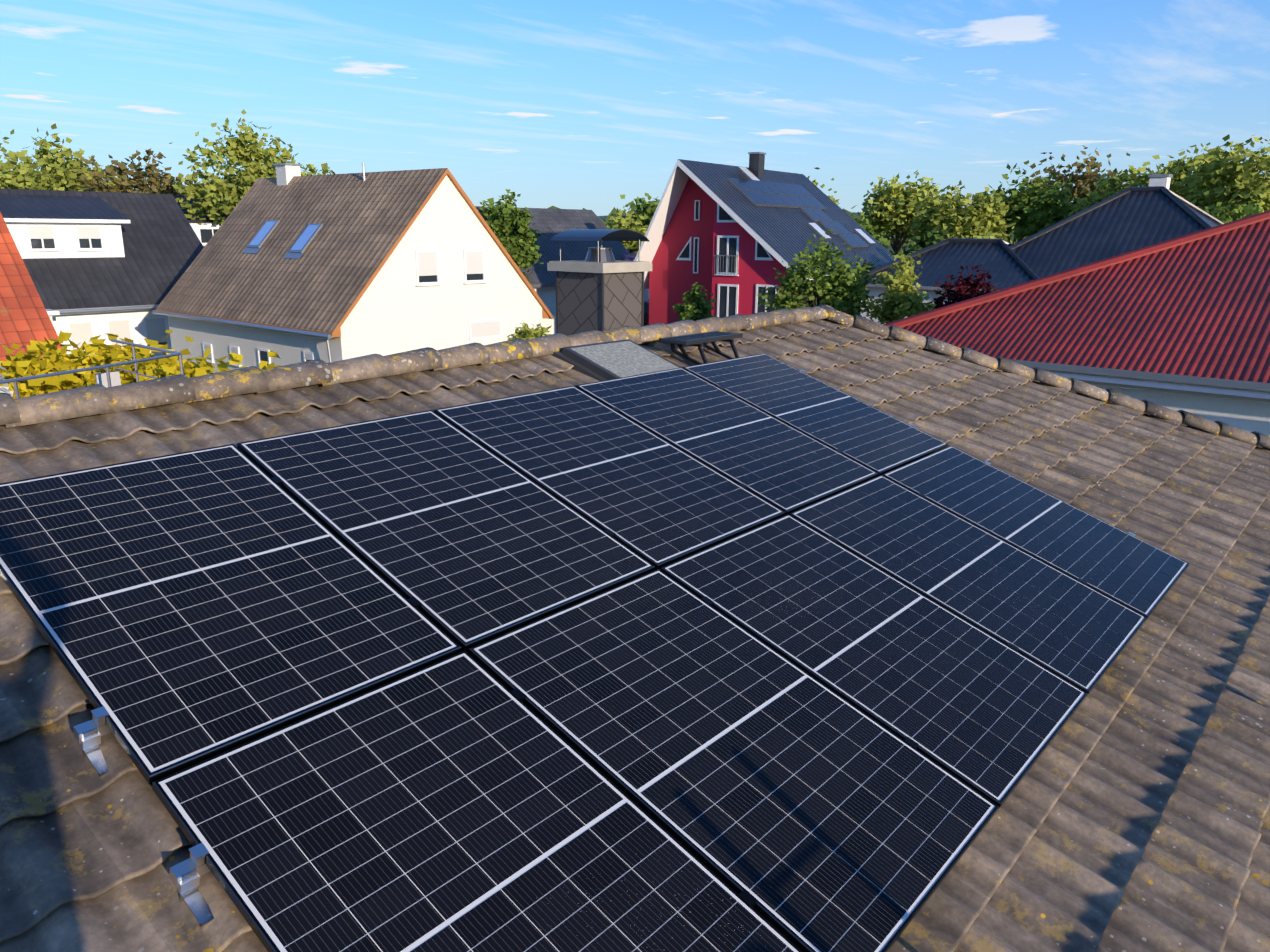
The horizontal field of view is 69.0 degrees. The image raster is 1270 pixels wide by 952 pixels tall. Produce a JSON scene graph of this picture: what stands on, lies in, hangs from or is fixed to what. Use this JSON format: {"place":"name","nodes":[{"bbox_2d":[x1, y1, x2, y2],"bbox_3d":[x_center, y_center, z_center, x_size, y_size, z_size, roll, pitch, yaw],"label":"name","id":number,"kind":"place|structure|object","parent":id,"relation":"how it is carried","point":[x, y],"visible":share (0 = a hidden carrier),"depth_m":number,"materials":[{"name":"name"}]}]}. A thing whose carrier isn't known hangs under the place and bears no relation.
{"place":"outdoors","nodes":[
{"label":"outdoors","id":0,"kind":"place"},
{"bbox_2d":[0,212,62,360],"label":"orange house","id":1,"kind":"structure","parent":0,"point":[22,308],"depth_m":22.25,"materials":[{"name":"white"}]},
{"bbox_2d":[152,163,553,372],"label":"white house","id":2,"kind":"structure","parent":0,"point":[290,264],"depth_m":30.08,"materials":[{"name":"white paint"}]},
{"bbox_2d":[0,0,1269,215],"label":"sky","id":3,"kind":"structure","parent":0,"point":[563,104],"materials":[{"name":"blue"}]},
{"bbox_2d":[644,301,648,323],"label":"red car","id":4,"kind":"object","parent":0,"point":[646,312],"visible":0.23,"depth_m":56.13,"materials":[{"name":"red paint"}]},
{"bbox_2d":[644,289,648,300],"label":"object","id":5,"kind":"object","parent":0,"point":[646,294],"visible":0.02,"depth_m":58.22,"materials":[{"name":"white"}]},
{"bbox_2d":[598,209,863,220],"bbox_3d":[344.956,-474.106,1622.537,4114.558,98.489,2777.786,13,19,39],"label":"hills","id":6,"kind":"structure","parent":0,"point":[606,216],"depth_m":2488.15,"materials":[{"name":"green plant"}]},
{"bbox_2d":[634,152,896,324],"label":"red house","id":7,"kind":"structure","parent":0,"point":[730,237],"depth_m":40.70,"materials":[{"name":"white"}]},
{"bbox_2d":[644,246,909,325],"bbox_3d":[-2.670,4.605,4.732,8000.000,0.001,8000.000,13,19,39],"label":"ground","id":8,"kind":"structure","parent":0,"point":[890,248],"depth_m":317.36,"materials":[{"name":"green plant"}]},
{"bbox_2d":[0,343,13,396],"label":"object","id":9,"kind":"object","parent":8,"relation":"on","point":[4,389],"visible":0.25,"depth_m":13.18,"materials":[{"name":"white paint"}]},
{"bbox_2d":[0,129,76,189],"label":"tree","id":10,"kind":"object","parent":8,"relation":"on","point":[26,178],"visible":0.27,"depth_m":58.84,"materials":[{"name":"green plant"}]},
{"bbox_2d":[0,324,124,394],"bbox_3d":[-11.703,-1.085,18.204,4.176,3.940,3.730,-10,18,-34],"label":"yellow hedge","id":11,"kind":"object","parent":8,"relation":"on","point":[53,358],"depth_m":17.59,"materials":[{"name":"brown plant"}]},
{"bbox_2d":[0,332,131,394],"bbox_3d":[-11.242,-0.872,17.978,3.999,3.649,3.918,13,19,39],"label":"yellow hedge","id":12,"kind":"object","parent":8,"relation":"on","point":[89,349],"visible":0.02,"depth_m":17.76,"materials":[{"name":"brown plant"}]},
{"bbox_2d":[7,123,137,190],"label":"tree","id":13,"kind":"object","parent":8,"relation":"on","point":[56,162],"visible":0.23,"depth_m":68.45,"materials":[{"name":"green plant"}]},
{"bbox_2d":[0,339,183,398],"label":"neighbour terrace","id":14,"kind":"structure","parent":8,"relation":"on","point":[108,378],"depth_m":12.74,"materials":[{"name":"silver metal"}]},
{"bbox_2d":[0,188,203,355],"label":"house","id":15,"kind":"structure","parent":8,"relation":"on","point":[102,263],"depth_m":37.03,"materials":[{"name":"white"}]},
{"bbox_2d":[0,330,212,398],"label":"yellow hedge","id":16,"kind":"object","parent":8,"relation":"on","point":[95,359],"visible":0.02,"depth_m":17.41,"materials":[{"name":"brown plant"}]},
{"bbox_2d":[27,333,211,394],"bbox_3d":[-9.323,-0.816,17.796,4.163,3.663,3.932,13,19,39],"label":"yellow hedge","id":17,"kind":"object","parent":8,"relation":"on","point":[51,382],"depth_m":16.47,"materials":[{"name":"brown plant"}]},
{"bbox_2d":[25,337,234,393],"bbox_3d":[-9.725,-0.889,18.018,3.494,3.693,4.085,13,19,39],"label":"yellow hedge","id":18,"kind":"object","parent":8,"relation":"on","point":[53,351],"depth_m":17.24,"materials":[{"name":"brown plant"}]},
{"bbox_2d":[71,143,189,194],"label":"tree","id":19,"kind":"object","parent":8,"relation":"on","point":[139,181],"visible":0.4,"depth_m":58.16,"materials":[{"name":"brown plant"}]},
{"bbox_2d":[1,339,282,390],"bbox_3d":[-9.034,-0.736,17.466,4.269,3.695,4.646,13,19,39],"label":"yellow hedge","id":20,"kind":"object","parent":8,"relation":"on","point":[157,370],"visible":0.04,"depth_m":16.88,"materials":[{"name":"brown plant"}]},
{"bbox_2d":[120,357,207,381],"bbox_3d":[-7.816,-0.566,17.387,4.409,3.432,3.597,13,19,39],"label":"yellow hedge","id":21,"kind":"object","parent":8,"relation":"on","point":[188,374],"depth_m":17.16,"materials":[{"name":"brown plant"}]},
{"bbox_2d":[113,343,244,379],"bbox_3d":[-8.230,-0.720,17.686,4.095,3.565,3.994,13,19,39],"label":"yellow hedge","id":22,"kind":"object","parent":8,"relation":"on","point":[170,369],"visible":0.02,"depth_m":17.16,"materials":[{"name":"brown plant"}]},
{"bbox_2d":[173,195,235,246],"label":"house","id":23,"kind":"structure","parent":8,"relation":"on","point":[206,230],"depth_m":53.45,"materials":[{"name":"white paint"}]},
{"bbox_2d":[172,109,318,224],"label":"tree","id":24,"kind":"object","parent":8,"relation":"on","point":[225,194],"visible":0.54,"depth_m":53.11,"materials":[{"name":"green plant"}]},
{"bbox_2d":[300,163,334,175],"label":"tree","id":25,"kind":"object","parent":8,"relation":"on","point":[325,168],"depth_m":72.51,"materials":[{"name":"green plant"}]},
{"bbox_2d":[476,192,542,252],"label":"tree","id":26,"kind":"object","parent":8,"relation":"on","point":[490,208],"visible":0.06,"depth_m":48.88,"materials":[{"name":"green plant"}]},
{"bbox_2d":[487,189,543,281],"bbox_3d":[-5.151,-8.272,38.835,2.303,7.319,2.438,6,16,18],"label":"tree","id":27,"kind":"object","parent":8,"relation":"on","point":[516,242],"visible":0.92,"depth_m":37.92,"materials":[{"name":"green plant"}]},
{"bbox_2d":[506,322,551,340],"bbox_3d":[-2.581,-2.247,23.953,1.725,3.397,1.432,13,19,39],"label":"bush","id":28,"kind":"object","parent":8,"relation":"on","point":[526,333],"visible":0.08,"depth_m":23.48,"materials":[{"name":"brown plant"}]},
{"bbox_2d":[475,206,631,333],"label":"grey house","id":29,"kind":"structure","parent":8,"relation":"on","point":[549,223],"depth_m":51.96,"materials":[{"name":"white"}]},
{"bbox_2d":[604,208,648,256],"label":"tree","id":30,"kind":"object","parent":8,"relation":"on","point":[619,222],"visible":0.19,"depth_m":76.33,"materials":[{"name":"green plant"}]},
{"bbox_2d":[619,248,644,289],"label":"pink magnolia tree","id":31,"kind":"object","parent":8,"relation":"on","point":[628,257],"depth_m":53.21,"materials":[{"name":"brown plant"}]},
{"bbox_2d":[620,193,659,228],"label":"tree","id":32,"kind":"object","parent":8,"relation":"on","point":[647,212],"visible":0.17,"depth_m":89.78,"materials":[{"name":"green plant"}]},
{"bbox_2d":[672,282,715,321],"bbox_3d":[2.139,-5.091,33.737,1.609,3.922,1.698,1,15,3],"label":"shrub","id":33,"kind":"object","parent":8,"relation":"on","point":[699,308],"visible":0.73,"depth_m":33.24,"materials":[{"name":"green plant"}]},
{"bbox_2d":[547,206,1027,245],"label":"treeline","id":34,"kind":"object","parent":8,"relation":"on","point":[614,210],"visible":0.06,"depth_m":394.13,"materials":[{"name":"green plant"}]},
{"bbox_2d":[757,228,876,317],"bbox_3d":[6.063,-5.168,30.453,4.041,5.804,3.743,3,15,9],"label":"tree","id":35,"kind":"object","parent":8,"relation":"on","point":[838,289],"visible":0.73,"depth_m":29.33,"materials":[{"name":"green plant"}]},
{"bbox_2d":[807,167,845,211],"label":"tree","id":36,"kind":"object","parent":8,"relation":"on","point":[830,189],"visible":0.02,"depth_m":79.43,"materials":[{"name":"green plant"}]},
{"bbox_2d":[851,259,880,312],"bbox_3d":[9.893,-6.577,38.229,2.513,4.631,2.369,-3,15,-12],"label":"green tree","id":37,"kind":"object","parent":8,"relation":"on","point":[866,265],"visible":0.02,"depth_m":37.91,"materials":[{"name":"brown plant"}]},
{"bbox_2d":[851,205,892,253],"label":"tree","id":38,"kind":"object","parent":8,"relation":"on","point":[865,225],"visible":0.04,"depth_m":65.50,"materials":[{"name":"green plant"}]},
{"bbox_2d":[849,250,935,323],"bbox_3d":[8.084,-4.417,28.852,2.715,5.219,2.182,13,19,39],"label":"tree","id":39,"kind":"object","parent":8,"relation":"on","point":[901,296],"visible":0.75,"depth_m":28.07,"materials":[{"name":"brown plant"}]},
{"bbox_2d":[857,170,939,253],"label":"tree","id":40,"kind":"object","parent":8,"relation":"on","point":[892,209],"visible":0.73,"depth_m":81.63,"materials":[{"name":"green plant"}]},
{"bbox_2d":[893,226,948,258],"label":"tree","id":41,"kind":"object","parent":8,"relation":"on","point":[928,239],"visible":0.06,"depth_m":54.66,"materials":[{"name":"green plant"}]},
{"bbox_2d":[926,264,1000,309],"bbox_3d":[10.504,-4.213,29.056,3.135,4.770,3.310,8,17,25],"label":"purple plum tree","id":42,"kind":"object","parent":8,"relation":"on","point":[961,291],"visible":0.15,"depth_m":28.55,"materials":[{"name":"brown plant"}]},
{"bbox_2d":[908,180,1020,247],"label":"tree","id":43,"kind":"object","parent":8,"relation":"on","point":[979,215],"visible":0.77,"depth_m":71.29,"materials":[{"name":"green plant"}]},
{"bbox_2d":[973,230,1014,243],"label":"tree","id":44,"kind":"object","parent":8,"relation":"on","point":[985,237],"depth_m":57.88,"materials":[{"name":"green plant"}]},
{"bbox_2d":[980,160,1078,243],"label":"tree","id":45,"kind":"object","parent":8,"relation":"on","point":[1033,209],"visible":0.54,"depth_m":81.80,"materials":[{"name":"green plant"}]},
{"bbox_2d":[859,174,1224,324],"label":"house","id":46,"kind":"structure","parent":8,"relation":"on","point":[1155,211],"depth_m":34.23,"materials":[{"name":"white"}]},
{"bbox_2d":[1015,145,1121,237],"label":"tree","id":47,"kind":"object","parent":8,"relation":"on","point":[1088,177],"visible":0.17,"depth_m":85.14,"materials":[{"name":"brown plant"}]},
{"bbox_2d":[1052,152,1190,217],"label":"tree","id":48,"kind":"object","parent":8,"relation":"on","point":[1113,183],"visible":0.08,"depth_m":71.56,"materials":[{"name":"green plant"}]},
{"bbox_2d":[1152,133,1255,215],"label":"tree","id":49,"kind":"object","parent":8,"relation":"on","point":[1185,169],"visible":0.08,"depth_m":72.82,"materials":[{"name":"green plant"}]},
{"bbox_2d":[1173,134,1269,218],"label":"tree","id":50,"kind":"object","parent":8,"relation":"on","point":[1246,182],"visible":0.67,"depth_m":63.46,"materials":[{"name":"green plant"}]},
{"bbox_2d":[1200,199,1263,222],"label":"tree","id":51,"kind":"object","parent":8,"relation":"on","point":[1249,210],"visible":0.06,"depth_m":56.76,"materials":[{"name":"green plant"}]},
{"bbox_2d":[883,210,1269,435],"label":"house","id":52,"kind":"structure","parent":0,"point":[1179,323],"depth_m":16.65,"materials":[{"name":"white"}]},
{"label":"house walls","id":53,"kind":"object","parent":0,"visible":0},
{"bbox_2d":[0,328,1226,645],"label":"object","id":54,"kind":"object","parent":53,"relation":"on","point":[408,394],"depth_m":5.48,"materials":[{"name":"tile"}]},
{"bbox_2d":[547,229,651,335],"bbox_3d":[-0.360,-1.628,9.529,0.760,1.774,0.780,13,19,39],"label":"chimney","id":55,"kind":"object","parent":54,"relation":"on","point":[601,288],"visible":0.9,"depth_m":9.25,"materials":[{"name":"grey stone"}]},
{"bbox_2d":[0,319,1269,951],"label":"roof","id":56,"kind":"structure","parent":54,"relation":"on","point":[1132,815],"depth_m":4.11,"materials":[{"name":"tile"}]},
{"bbox_2d":[0,305,832,427],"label":"ridge","id":57,"kind":"structure","parent":56,"relation":"on","point":[73,403],"depth_m":5.38,"materials":[{"name":"tile"}]},
{"bbox_2d":[73,369,1135,929],"bbox_3d":[0.500,0.399,4.749,2.718,1.019,5.885,13,19,39],"label":"pv mounting","id":58,"kind":"object","parent":56,"relation":"on","point":[187,875],"visible":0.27,"depth_m":2.75,"materials":[{"name":"silver metal"}]},
{"bbox_2d":[0,444,460,784],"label":"solar panel","id":59,"kind":"object","parent":58,"relation":"on","point":[183,610],"visible":0.98,"depth_m":3.36,"materials":[{"name":"black"}]},
{"bbox_2d":[237,410,654,650],"bbox_3d":[-0.898,0.146,4.356,1.647,0.560,1.134,13,19,39],"label":"solar panel","id":60,"kind":"object","parent":58,"relation":"on","point":[466,541],"visible":0.98,"depth_m":4.24,"materials":[{"name":"black"}]},
{"bbox_2d":[152,651,801,951],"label":"solar panel","id":61,"kind":"object","parent":58,"relation":"on","point":[463,801],"visible":1,"depth_m":2.70,"materials":[{"name":"black"}]},
{"bbox_2d":[434,386,784,569],"bbox_3d":[-0.151,-0.074,5.208,1.647,0.560,1.134,13,19,39],"label":"solar panel","id":62,"kind":"object","parent":58,"relation":"on","point":[657,502],"visible":1,"depth_m":5.11,"materials":[{"name":"black"}]},
{"bbox_2d":[576,368,877,514],"bbox_3d":[0.596,-0.294,6.059,1.647,0.560,1.134,13,19,39],"label":"solar panel","id":63,"kind":"object","parent":58,"relation":"on","point":[783,466],"visible":0.98,"depth_m":5.97,"materials":[{"name":"black"}]},
{"bbox_2d":[468,569,998,951],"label":"solar panel","id":64,"kind":"object","parent":58,"relation":"on","point":[808,812],"visible":1,"depth_m":3.33,"materials":[{"name":"black"}]},
{"bbox_2d":[683,353,948,475],"bbox_3d":[1.343,-0.514,6.911,1.647,0.560,1.134,13,19,39],"label":"solar panel","id":65,"kind":"object","parent":58,"relation":"on","point":[879,442],"visible":1,"depth_m":6.83,"materials":[{"name":"black"}]},
{"bbox_2d":[660,514,1087,809],"bbox_3d":[1.107,0.731,4.312,1.647,0.560,1.134,13,19,39],"label":"solar panel","id":66,"kind":"object","parent":58,"relation":"on","point":[983,713],"visible":0.96,"depth_m":4.20,"materials":[{"name":"black"}]},
{"bbox_2d":[789,475,1146,696],"bbox_3d":[1.854,0.511,5.163,1.647,0.560,1.134,13,19,39],"label":"solar panel","id":67,"kind":"object","parent":58,"relation":"on","point":[1073,631],"visible":1,"depth_m":5.07,"materials":[{"name":"black"}]},
{"bbox_2d":[882,445,1188,619],"bbox_3d":[2.602,0.291,6.015,1.647,0.560,1.134,13,19,39],"label":"solar panel","id":68,"kind":"object","parent":58,"relation":"on","point":[1136,574],"visible":1,"depth_m":5.94,"materials":[{"name":"black"}]},
{"bbox_2d":[552,339,681,380],"bbox_3d":[-0.030,-0.773,6.845,0.833,0.368,0.830,13,19,39],"label":"roof hatch","id":69,"kind":"object","parent":56,"relation":"on","point":[603,361],"visible":0.48,"depth_m":6.76,"materials":[{"name":"grey metal"}]},
{"bbox_2d":[659,331,742,364],"bbox_3d":[0.579,-1.023,7.527,0.382,0.232,0.788,13,19,39],"label":"roof step","id":70,"kind":"object","parent":56,"relation":"on","point":[697,339],"visible":0.96,"depth_m":7.45,"materials":[{"name":"black metal"}]},
{"bbox_2d":[820,304,1269,448],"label":"hip ridge","id":71,"kind":"object","parent":56,"relation":"on","point":[1144,406],"visible":0.96,"depth_m":9.64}
]}

